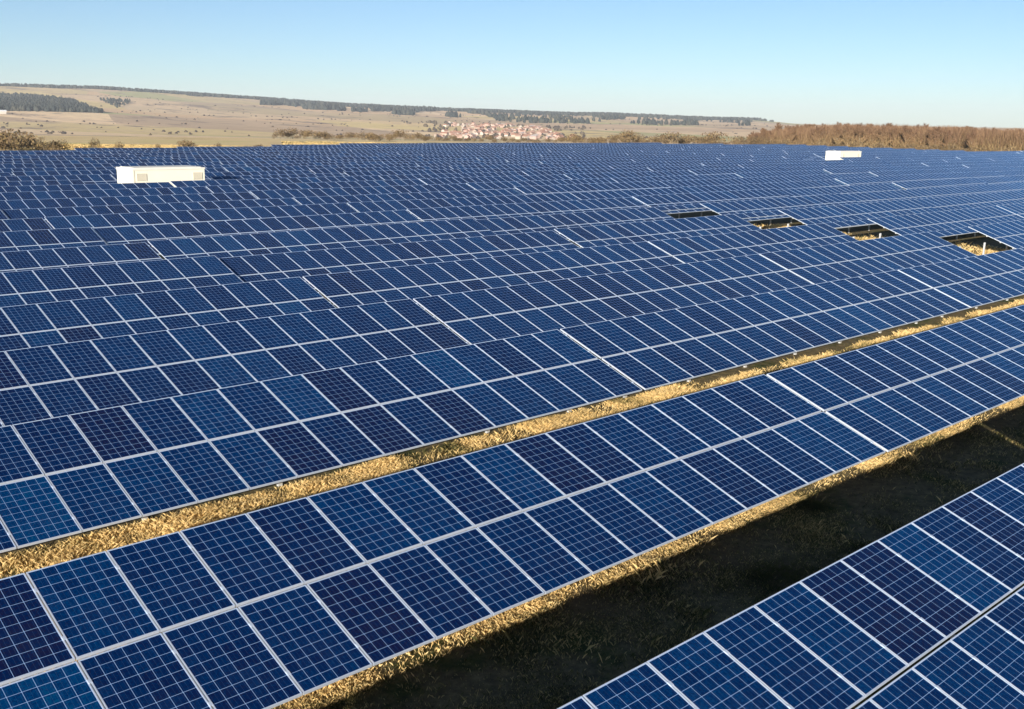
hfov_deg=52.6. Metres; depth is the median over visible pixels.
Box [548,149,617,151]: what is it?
solar table
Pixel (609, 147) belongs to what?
solar table
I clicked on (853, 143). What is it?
shrub
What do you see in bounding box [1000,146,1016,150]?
shrub
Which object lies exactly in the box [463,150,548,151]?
solar table
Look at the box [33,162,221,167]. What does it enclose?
solar table
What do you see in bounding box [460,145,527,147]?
solar table
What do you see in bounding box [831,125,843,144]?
bare tree
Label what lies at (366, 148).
solar table
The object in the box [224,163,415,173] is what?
solar table
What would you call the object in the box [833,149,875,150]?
solar table
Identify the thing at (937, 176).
solar table
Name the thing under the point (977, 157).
solar table
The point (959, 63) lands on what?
sky
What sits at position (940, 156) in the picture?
solar table
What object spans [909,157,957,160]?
solar table
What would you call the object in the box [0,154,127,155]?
solar table
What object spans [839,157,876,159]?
solar table
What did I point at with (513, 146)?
solar table
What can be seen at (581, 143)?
solar table
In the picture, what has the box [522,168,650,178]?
solar table
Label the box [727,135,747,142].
shrub
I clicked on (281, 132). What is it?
shrub
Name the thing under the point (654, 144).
solar table
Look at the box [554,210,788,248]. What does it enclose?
solar table
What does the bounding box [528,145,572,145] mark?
solar table
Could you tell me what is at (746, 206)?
solar table
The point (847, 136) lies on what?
bare tree
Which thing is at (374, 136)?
shrub
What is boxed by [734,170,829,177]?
solar table
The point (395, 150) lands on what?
solar table
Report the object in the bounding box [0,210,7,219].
solar table
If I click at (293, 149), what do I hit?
solar table
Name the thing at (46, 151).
solar table
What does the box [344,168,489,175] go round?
solar table
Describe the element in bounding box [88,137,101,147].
shrub
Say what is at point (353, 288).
solar table
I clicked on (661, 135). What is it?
shrub
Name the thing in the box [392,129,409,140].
shrub
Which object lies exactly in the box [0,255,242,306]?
solar table
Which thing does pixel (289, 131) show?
shrub
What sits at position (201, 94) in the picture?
ridge forest
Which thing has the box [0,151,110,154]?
solar table
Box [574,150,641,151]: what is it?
solar table
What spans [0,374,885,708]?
solar table
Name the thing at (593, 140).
shrub
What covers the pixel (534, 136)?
house
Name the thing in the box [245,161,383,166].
solar table
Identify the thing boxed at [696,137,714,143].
shrub
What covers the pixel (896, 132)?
bare tree
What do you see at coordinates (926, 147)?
shrub
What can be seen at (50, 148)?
shrub
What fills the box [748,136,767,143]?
shrub
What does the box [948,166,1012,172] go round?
solar table
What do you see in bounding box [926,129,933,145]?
bare tree
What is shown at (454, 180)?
solar table
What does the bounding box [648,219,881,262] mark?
solar table
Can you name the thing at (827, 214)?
solar table
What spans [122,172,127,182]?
door
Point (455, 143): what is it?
solar table
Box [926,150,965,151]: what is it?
solar table
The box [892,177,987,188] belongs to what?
solar table
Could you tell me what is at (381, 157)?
solar table
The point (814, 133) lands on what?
bare tree
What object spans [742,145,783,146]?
solar table
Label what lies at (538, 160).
solar table
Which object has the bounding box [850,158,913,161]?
solar table
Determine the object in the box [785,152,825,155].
solar table
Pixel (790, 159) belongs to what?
solar table
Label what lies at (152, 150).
solar table
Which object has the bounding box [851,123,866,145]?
bare tree
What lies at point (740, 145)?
solar table
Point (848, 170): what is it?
solar table
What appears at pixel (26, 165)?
solar table
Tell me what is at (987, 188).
solar table
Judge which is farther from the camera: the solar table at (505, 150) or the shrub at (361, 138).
the shrub at (361, 138)
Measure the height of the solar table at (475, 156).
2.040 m
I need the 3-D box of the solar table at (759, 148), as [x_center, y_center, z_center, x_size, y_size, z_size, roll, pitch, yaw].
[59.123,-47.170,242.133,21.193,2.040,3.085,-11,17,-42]
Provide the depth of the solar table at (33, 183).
84.89 m
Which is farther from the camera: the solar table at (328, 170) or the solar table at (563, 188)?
the solar table at (328, 170)
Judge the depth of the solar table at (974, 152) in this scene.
249.03 m
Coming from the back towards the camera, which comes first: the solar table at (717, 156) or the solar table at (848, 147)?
the solar table at (848, 147)
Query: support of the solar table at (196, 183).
on the ground at (246, 122)
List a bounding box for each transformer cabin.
[116,165,204,186]
[825,150,861,159]
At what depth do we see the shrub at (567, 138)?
323.21 m
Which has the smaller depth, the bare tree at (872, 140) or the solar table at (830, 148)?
the solar table at (830, 148)
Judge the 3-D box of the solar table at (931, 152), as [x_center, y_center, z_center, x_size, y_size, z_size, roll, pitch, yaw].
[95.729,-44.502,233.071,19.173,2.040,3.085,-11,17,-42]
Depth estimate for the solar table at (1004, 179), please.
121.79 m
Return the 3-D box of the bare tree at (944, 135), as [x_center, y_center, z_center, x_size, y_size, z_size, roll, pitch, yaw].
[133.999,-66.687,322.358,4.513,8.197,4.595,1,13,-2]
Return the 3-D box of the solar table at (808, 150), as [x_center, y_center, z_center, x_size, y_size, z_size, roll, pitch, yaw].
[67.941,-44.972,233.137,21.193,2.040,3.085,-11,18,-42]
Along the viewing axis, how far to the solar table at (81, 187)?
80.98 m
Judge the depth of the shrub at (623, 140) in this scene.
310.53 m
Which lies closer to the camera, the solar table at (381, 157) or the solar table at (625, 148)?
the solar table at (381, 157)
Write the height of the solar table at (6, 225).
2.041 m
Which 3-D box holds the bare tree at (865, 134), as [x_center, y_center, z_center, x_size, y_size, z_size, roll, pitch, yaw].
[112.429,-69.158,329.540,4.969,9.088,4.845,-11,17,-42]
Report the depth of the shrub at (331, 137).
302.07 m
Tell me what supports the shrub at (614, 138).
on the ground at (246, 122)
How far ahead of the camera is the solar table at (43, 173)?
98.95 m
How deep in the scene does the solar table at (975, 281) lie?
42.86 m
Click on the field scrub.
(190, 133)
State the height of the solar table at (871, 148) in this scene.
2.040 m
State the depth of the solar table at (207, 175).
104.67 m
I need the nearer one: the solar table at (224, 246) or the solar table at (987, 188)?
the solar table at (224, 246)
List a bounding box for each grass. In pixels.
[1,141,403,150]
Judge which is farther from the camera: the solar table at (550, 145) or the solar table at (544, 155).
the solar table at (550, 145)
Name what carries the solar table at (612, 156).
on the ground at (246, 122)
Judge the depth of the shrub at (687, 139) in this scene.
326.42 m
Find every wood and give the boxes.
[260,98,488,116]
[487,109,752,125]
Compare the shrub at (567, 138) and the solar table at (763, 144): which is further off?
the shrub at (567, 138)
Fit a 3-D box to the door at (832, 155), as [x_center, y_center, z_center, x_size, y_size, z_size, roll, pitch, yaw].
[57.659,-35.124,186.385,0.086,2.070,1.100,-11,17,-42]
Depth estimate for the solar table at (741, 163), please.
151.94 m
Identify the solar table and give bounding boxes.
[0,150,90,151]
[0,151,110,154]
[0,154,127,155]
[0,155,150,158]
[0,157,171,163]
[0,163,35,167]
[0,167,55,175]
[0,173,11,175]
[0,174,117,183]
[0,180,84,185]
[0,182,173,191]
[0,186,210,199]
[0,192,255,218]
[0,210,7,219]
[0,218,51,231]
[0,227,106,251]
[0,242,162,271]
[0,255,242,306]
[0,277,335,351]
[0,299,468,426]
[0,329,641,552]
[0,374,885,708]
[2,198,299,228]
[12,168,226,181]
[13,158,196,163]
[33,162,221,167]
[44,203,357,239]
[54,164,246,171]
[74,148,195,149]
[91,150,213,150]
[93,210,421,254]
[109,151,233,154]
[110,170,312,179]
[128,152,255,154]
[148,218,496,258]
[150,154,277,158]
[170,175,383,192]
[171,155,302,158]
[177,146,287,147]
[195,147,307,150]
[195,157,329,164]
[206,179,425,198]
[210,173,342,179]
[214,148,328,150]
[218,230,579,294]
[219,160,355,166]
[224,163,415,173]
[234,150,349,153]
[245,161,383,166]
[250,183,474,204]
[255,151,373,154]
[271,144,357,145]
[279,153,398,155]
[288,146,376,147]
[294,189,522,212]
[303,154,421,157]
[303,241,682,309]
[309,166,451,175]
[312,147,395,147]
[328,148,417,150]
[328,156,450,159]
[339,143,421,144]
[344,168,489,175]
[347,193,580,220]
[350,149,441,150]
[355,158,477,161]
[358,144,440,145]
[372,150,462,153]
[376,145,461,146]
[378,171,526,183]
[383,160,506,165]
[396,147,481,147]
[396,152,487,155]
[407,197,647,220]
[413,254,811,344]
[416,162,541,165]
[418,147,503,148]
[419,174,569,189]
[421,153,513,155]
[422,143,489,143]
[440,148,525,150]
[441,144,507,144]
[449,155,542,159]
[449,163,578,168]
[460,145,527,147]
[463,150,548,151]
[466,178,615,194]
[476,204,705,238]
[477,156,569,161]
[481,146,548,147]
[486,166,612,172]
[488,151,572,154]
[490,143,554,143]
[502,147,569,148]
[505,158,599,163]
[508,144,574,144]
[513,152,600,154]
[514,181,668,194]
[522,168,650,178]
[525,148,592,149]
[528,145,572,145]
[539,159,633,163]
[540,154,626,156]
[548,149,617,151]
[549,145,613,147]
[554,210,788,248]
[555,143,607,143]
[557,463,1023,708]
[560,270,969,397]
[564,170,695,178]
[568,154,657,157]
[571,146,637,147]
[571,185,723,205]
[573,161,669,166]
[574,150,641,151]
[575,144,627,144]
[593,148,658,148]
[598,156,684,161]
[599,152,666,153]
[608,143,661,143]
[609,164,702,170]
[611,174,740,181]
[614,145,666,146]
[616,149,681,150]
[626,153,693,154]
[628,144,680,144]
[631,158,718,161]
[632,188,790,217]
[638,146,688,147]
[640,150,704,152]
[647,165,742,174]
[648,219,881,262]
[656,154,723,156]
[659,147,710,149]
[660,176,791,186]
[666,160,752,165]
[667,150,732,152]
[681,143,722,144]
[681,148,733,149]
[684,155,751,157]
[689,146,741,146]
[689,167,785,177]
[693,151,758,155]
[700,193,858,224]
[701,161,787,165]
[706,149,757,150]
[711,147,763,147]
[715,179,846,190]
[717,157,785,159]
[720,145,760,145]
[721,153,785,156]
[732,150,784,151]
[734,148,785,148]
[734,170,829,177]
[739,163,825,167]
[742,144,785,144]
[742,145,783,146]
[749,158,805,161]
[751,154,824,159]
[758,148,810,149]
[759,151,808,152]
[759,227,985,283]
[764,146,806,147]
[767,305,1023,451]
[777,183,904,196]
[778,199,938,232]
[780,165,864,173]
[782,156,814,159]
[782,173,874,185]
[783,150,834,151]
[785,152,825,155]
[785,160,851,162]
[807,146,847,147]
[811,148,850,149]
[813,153,865,158]
[822,161,888,165]
[824,167,908,175]
[827,147,869,147]
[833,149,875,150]
[835,174,931,188]
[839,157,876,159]
[842,187,969,202]
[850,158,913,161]
[851,148,892,148]
[859,150,900,151]
[860,163,925,167]
[861,154,895,158]
[868,206,1023,238]
[870,169,954,175]
[876,148,916,149]
[877,156,927,158]
[884,160,945,165]
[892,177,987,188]
[898,248,1023,316]
[901,149,940,150]
[905,165,967,169]
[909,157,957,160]
[912,151,952,153]
[915,190,1023,210]
[920,171,1004,179]
[922,161,983,165]
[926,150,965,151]
[926,155,971,158]
[942,153,980,154]
[944,158,992,161]
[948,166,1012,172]
[953,151,991,152]
[955,182,1023,193]
[957,156,1005,158]
[963,162,1023,167]
[968,219,1023,250]
[972,154,1011,155]
[976,175,1023,183]
[981,152,1017,153]
[989,151,1020,152]
[996,203,1023,217]
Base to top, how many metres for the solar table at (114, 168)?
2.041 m
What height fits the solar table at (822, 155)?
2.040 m
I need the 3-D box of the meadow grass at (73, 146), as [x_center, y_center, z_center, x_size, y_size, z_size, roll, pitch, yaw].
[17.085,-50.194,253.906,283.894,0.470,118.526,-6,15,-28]
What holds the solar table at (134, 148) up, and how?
on the ground at (246, 122)
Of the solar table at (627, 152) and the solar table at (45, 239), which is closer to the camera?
the solar table at (45, 239)
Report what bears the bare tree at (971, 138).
on the ground at (246, 122)
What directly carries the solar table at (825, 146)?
on the ground at (246, 122)
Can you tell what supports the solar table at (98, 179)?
on the ground at (246, 122)
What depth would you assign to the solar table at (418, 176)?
105.98 m
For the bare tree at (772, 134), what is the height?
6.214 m
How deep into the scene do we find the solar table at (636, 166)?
137.54 m
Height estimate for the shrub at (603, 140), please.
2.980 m
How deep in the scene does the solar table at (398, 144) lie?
210.60 m
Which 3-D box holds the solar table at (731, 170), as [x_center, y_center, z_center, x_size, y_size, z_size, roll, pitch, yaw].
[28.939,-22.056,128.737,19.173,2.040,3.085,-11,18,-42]
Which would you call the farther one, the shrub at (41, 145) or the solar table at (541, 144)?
the solar table at (541, 144)
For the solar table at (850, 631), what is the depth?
12.56 m
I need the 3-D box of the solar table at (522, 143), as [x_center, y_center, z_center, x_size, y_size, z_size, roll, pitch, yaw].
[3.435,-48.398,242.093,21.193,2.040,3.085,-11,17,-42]
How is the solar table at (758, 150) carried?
on the ground at (246, 122)
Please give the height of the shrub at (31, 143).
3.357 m
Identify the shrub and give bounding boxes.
[0,128,33,149]
[5,135,24,150]
[18,134,44,149]
[33,141,52,149]
[38,140,60,148]
[46,139,70,149]
[46,144,62,149]
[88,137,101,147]
[114,141,124,147]
[175,140,197,146]
[274,128,287,138]
[285,127,299,138]
[303,130,316,139]
[313,131,324,138]
[326,134,338,140]
[343,132,355,139]
[344,134,354,139]
[358,131,365,139]
[364,132,376,140]
[368,134,382,141]
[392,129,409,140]
[411,132,423,140]
[417,136,428,142]
[483,134,493,141]
[565,133,579,141]
[568,135,584,142]
[590,137,601,142]
[595,137,610,142]
[606,134,618,140]
[617,136,632,142]
[619,131,640,142]
[639,139,649,142]
[646,136,657,142]
[656,133,675,143]
[661,132,682,143]
[677,135,700,143]
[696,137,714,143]
[702,131,728,141]
[703,140,720,143]
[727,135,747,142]
[739,138,756,143]
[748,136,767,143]
[816,138,828,144]
[848,141,862,146]
[870,143,886,147]
[904,143,920,149]
[920,146,934,149]
[945,141,958,149]
[971,147,987,150]
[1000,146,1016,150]
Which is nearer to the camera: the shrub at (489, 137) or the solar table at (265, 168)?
the solar table at (265, 168)
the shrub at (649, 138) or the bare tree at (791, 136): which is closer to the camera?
the bare tree at (791, 136)
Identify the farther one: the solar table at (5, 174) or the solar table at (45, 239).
the solar table at (5, 174)
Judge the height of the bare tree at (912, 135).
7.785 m
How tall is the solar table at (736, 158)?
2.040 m
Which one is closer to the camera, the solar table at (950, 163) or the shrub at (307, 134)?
the solar table at (950, 163)
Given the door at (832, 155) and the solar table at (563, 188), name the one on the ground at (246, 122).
the solar table at (563, 188)
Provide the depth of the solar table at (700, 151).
206.41 m
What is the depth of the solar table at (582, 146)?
229.21 m
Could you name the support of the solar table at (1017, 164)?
on the ground at (246, 122)
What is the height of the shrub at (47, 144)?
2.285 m
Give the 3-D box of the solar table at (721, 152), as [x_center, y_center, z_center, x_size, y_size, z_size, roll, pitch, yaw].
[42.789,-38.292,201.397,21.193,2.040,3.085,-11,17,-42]
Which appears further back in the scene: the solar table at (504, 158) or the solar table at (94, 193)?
the solar table at (504, 158)
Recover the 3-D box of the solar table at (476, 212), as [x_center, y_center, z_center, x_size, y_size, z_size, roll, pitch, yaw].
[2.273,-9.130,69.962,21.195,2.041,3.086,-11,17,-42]
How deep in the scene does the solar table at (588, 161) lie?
147.54 m
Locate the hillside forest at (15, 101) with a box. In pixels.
[0,92,103,112]
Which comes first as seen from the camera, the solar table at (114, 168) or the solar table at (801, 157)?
the solar table at (114, 168)
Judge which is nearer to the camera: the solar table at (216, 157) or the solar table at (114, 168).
the solar table at (114, 168)
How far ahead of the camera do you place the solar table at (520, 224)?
63.60 m
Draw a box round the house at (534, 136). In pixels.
[530,135,538,138]
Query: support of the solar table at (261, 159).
on the ground at (246, 122)
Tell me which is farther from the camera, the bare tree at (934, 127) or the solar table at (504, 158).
the bare tree at (934, 127)
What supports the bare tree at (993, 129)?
on the ground at (246, 122)
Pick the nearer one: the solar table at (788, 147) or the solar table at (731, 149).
the solar table at (731, 149)
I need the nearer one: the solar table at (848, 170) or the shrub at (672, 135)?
the solar table at (848, 170)
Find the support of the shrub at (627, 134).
on the ground at (246, 122)
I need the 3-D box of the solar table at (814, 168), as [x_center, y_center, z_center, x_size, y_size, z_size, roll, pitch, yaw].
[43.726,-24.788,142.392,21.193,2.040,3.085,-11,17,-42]
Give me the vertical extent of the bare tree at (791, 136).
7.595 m
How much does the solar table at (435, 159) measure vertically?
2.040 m
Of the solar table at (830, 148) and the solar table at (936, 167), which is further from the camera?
the solar table at (830, 148)
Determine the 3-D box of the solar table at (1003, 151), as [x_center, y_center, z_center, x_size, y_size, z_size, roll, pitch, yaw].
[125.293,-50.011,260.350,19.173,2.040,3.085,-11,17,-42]
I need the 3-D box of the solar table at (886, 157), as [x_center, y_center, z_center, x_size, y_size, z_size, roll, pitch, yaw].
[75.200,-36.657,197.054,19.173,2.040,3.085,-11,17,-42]
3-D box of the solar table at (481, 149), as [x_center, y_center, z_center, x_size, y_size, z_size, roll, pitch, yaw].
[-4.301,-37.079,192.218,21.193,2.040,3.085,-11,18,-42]
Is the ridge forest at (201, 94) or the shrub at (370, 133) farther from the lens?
the ridge forest at (201, 94)
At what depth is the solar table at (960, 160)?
187.62 m
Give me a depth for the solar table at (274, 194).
82.96 m
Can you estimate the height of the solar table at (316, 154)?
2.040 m
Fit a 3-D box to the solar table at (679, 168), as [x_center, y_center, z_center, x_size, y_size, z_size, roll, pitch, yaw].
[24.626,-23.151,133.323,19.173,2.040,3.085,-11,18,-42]
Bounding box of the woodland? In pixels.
[762,123,1023,151]
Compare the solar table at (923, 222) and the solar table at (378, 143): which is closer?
the solar table at (923, 222)
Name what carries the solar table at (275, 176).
on the ground at (246, 122)
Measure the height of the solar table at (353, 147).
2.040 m
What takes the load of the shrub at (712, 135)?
on the ground at (246, 122)
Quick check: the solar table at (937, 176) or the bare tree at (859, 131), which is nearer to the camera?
the solar table at (937, 176)
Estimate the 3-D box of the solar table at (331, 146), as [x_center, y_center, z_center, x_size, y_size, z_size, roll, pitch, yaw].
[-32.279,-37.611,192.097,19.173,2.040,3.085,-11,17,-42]
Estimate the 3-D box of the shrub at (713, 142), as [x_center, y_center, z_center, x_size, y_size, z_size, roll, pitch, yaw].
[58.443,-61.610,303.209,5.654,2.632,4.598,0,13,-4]
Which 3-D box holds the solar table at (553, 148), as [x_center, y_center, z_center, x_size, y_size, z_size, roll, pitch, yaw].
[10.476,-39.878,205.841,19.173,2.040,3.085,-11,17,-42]
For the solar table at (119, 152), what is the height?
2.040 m
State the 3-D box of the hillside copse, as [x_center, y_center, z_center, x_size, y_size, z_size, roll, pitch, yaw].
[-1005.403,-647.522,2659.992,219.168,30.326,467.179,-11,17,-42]
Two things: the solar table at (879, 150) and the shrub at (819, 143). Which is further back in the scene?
the shrub at (819, 143)
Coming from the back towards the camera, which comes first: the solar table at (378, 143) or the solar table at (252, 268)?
the solar table at (378, 143)
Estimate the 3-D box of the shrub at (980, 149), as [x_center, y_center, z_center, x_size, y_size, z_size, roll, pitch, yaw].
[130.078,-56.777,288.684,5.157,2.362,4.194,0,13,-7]
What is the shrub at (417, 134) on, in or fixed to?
on the ground at (246, 122)
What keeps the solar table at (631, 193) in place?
on the ground at (246, 122)
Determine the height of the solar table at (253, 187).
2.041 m
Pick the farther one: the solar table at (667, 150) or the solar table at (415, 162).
the solar table at (667, 150)
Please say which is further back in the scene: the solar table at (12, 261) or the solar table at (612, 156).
the solar table at (612, 156)
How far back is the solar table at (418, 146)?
206.16 m
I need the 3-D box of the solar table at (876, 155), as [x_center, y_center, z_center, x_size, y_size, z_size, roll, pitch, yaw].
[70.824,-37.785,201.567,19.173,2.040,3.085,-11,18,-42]
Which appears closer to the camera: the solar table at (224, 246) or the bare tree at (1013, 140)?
the solar table at (224, 246)
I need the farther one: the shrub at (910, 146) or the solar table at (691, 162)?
the shrub at (910, 146)
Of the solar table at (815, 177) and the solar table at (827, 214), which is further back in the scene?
the solar table at (815, 177)
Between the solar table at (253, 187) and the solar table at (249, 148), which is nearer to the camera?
the solar table at (253, 187)
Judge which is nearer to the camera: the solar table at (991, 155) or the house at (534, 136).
the solar table at (991, 155)
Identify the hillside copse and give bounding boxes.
[100,97,130,107]
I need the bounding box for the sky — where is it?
[0,0,1023,127]
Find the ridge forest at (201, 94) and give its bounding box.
[0,83,773,121]
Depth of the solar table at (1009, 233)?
60.76 m
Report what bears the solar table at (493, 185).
on the ground at (246, 122)
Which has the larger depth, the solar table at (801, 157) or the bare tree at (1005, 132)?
the bare tree at (1005, 132)
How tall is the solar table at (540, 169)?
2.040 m
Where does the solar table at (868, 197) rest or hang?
on the ground at (246, 122)
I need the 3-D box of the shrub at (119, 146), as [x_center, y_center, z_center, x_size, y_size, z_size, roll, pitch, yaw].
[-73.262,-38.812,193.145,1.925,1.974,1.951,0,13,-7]
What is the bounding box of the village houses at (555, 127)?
[423,120,585,139]
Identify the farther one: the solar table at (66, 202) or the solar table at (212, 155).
the solar table at (212, 155)
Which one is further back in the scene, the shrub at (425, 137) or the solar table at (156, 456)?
the shrub at (425, 137)
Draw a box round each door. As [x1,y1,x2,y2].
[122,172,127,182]
[830,153,835,159]
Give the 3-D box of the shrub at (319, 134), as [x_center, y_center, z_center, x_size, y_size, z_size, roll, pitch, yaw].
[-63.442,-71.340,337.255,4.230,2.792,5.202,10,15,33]
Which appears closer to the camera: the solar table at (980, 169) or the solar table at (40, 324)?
the solar table at (40, 324)
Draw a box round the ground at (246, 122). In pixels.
[0,86,1023,708]
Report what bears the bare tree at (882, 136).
on the ground at (246, 122)
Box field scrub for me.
[1,93,770,143]
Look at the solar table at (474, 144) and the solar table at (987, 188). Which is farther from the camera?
the solar table at (474, 144)
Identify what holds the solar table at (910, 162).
on the ground at (246, 122)
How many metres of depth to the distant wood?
2729.30 m
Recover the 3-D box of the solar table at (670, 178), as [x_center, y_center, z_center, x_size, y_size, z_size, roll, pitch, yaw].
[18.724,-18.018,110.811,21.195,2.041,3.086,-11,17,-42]
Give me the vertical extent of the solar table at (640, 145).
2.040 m
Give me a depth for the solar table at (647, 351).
31.94 m
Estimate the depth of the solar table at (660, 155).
183.43 m
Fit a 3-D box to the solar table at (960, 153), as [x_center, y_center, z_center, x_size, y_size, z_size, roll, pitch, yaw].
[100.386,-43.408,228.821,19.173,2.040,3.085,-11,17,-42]
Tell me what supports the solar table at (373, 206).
on the ground at (246, 122)
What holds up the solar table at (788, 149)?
on the ground at (246, 122)
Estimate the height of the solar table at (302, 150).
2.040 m
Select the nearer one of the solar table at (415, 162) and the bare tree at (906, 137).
the solar table at (415, 162)
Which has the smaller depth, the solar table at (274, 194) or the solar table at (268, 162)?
the solar table at (274, 194)
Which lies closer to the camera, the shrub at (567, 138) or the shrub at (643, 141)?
the shrub at (643, 141)
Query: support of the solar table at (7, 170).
on the ground at (246, 122)
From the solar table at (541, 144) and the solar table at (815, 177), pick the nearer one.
the solar table at (815, 177)
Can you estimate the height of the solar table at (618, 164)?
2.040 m
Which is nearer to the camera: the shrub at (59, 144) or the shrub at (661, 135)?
the shrub at (59, 144)
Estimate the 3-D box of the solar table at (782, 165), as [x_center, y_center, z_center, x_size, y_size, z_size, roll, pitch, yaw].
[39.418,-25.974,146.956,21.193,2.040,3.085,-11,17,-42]
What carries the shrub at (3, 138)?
on the ground at (246, 122)
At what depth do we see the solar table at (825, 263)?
49.64 m
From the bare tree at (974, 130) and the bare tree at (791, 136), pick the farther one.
the bare tree at (791, 136)
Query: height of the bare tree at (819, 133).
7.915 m
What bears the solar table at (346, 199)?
on the ground at (246, 122)
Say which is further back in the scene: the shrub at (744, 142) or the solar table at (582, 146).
the shrub at (744, 142)
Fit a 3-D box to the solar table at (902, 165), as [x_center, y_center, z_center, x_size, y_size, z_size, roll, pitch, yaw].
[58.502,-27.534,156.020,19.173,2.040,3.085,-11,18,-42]
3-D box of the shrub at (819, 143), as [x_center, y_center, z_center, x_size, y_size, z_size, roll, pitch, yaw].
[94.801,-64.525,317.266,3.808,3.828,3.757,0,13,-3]
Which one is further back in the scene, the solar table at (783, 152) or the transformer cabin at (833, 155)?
the solar table at (783, 152)
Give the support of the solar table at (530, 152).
on the ground at (246, 122)
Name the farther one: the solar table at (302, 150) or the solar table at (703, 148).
the solar table at (703, 148)
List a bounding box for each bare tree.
[760,128,768,140]
[769,131,777,142]
[775,122,782,129]
[785,126,796,144]
[809,126,825,144]
[810,125,822,142]
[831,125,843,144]
[841,124,852,145]
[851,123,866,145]
[854,126,869,146]
[862,124,872,143]
[865,128,879,147]
[876,125,888,144]
[888,126,899,146]
[898,125,912,147]
[908,129,917,147]
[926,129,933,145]
[928,126,940,145]
[932,127,942,146]
[938,128,947,146]
[942,130,955,148]
[952,126,964,148]
[964,127,977,147]
[966,130,977,149]
[988,127,998,147]
[994,131,1008,150]
[1006,131,1018,148]
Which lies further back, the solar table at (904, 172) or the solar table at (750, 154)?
the solar table at (750, 154)
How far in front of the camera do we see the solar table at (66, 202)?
70.03 m
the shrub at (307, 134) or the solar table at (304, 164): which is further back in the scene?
the shrub at (307, 134)
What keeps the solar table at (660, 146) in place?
on the ground at (246, 122)
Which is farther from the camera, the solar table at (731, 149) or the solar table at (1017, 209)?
the solar table at (731, 149)
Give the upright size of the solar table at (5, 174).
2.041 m
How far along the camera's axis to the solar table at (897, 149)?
261.38 m
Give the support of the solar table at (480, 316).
on the ground at (246, 122)
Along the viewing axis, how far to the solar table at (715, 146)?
251.75 m
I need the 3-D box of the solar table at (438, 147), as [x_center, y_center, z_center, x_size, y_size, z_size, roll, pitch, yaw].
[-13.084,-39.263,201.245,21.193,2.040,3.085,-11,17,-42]
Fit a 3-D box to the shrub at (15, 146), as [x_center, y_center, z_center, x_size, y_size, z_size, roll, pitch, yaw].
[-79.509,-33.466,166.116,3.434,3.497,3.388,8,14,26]
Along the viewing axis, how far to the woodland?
326.39 m
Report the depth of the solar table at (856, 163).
160.95 m
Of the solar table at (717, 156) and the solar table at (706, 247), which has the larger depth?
the solar table at (717, 156)
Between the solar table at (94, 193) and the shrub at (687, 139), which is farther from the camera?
the shrub at (687, 139)
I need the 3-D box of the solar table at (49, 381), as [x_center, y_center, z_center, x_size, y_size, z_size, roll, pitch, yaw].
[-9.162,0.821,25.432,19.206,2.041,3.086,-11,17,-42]
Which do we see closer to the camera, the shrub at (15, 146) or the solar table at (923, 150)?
the shrub at (15, 146)
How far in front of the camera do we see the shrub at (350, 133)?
370.02 m
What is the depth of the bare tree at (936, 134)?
314.17 m
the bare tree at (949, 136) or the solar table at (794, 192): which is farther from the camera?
the bare tree at (949, 136)
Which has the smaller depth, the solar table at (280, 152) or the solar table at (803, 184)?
the solar table at (803, 184)
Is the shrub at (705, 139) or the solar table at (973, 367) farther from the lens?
the shrub at (705, 139)
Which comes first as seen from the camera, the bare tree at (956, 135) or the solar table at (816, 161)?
the solar table at (816, 161)
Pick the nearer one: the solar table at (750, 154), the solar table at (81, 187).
the solar table at (81, 187)
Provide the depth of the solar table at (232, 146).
178.65 m
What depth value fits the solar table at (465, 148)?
198.36 m
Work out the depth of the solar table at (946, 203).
86.87 m
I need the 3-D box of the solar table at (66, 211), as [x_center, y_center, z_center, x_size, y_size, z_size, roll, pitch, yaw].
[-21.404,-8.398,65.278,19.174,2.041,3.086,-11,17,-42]
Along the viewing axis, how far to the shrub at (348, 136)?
367.43 m
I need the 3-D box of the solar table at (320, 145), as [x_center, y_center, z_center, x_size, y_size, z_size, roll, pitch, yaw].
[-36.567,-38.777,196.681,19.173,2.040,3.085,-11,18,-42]
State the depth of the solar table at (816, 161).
165.45 m
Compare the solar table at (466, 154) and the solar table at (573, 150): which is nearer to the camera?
the solar table at (466, 154)
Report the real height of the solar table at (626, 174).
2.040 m
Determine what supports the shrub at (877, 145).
on the ground at (246, 122)
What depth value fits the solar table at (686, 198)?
82.30 m
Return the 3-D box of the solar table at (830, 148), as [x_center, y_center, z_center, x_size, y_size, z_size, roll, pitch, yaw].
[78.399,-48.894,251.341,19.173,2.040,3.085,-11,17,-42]
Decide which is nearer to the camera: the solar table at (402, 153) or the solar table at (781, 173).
the solar table at (781, 173)
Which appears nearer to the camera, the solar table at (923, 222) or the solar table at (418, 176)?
the solar table at (923, 222)
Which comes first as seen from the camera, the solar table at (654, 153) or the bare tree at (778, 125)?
the solar table at (654, 153)
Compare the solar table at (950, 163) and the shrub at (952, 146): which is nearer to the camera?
the solar table at (950, 163)
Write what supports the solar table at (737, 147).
on the ground at (246, 122)

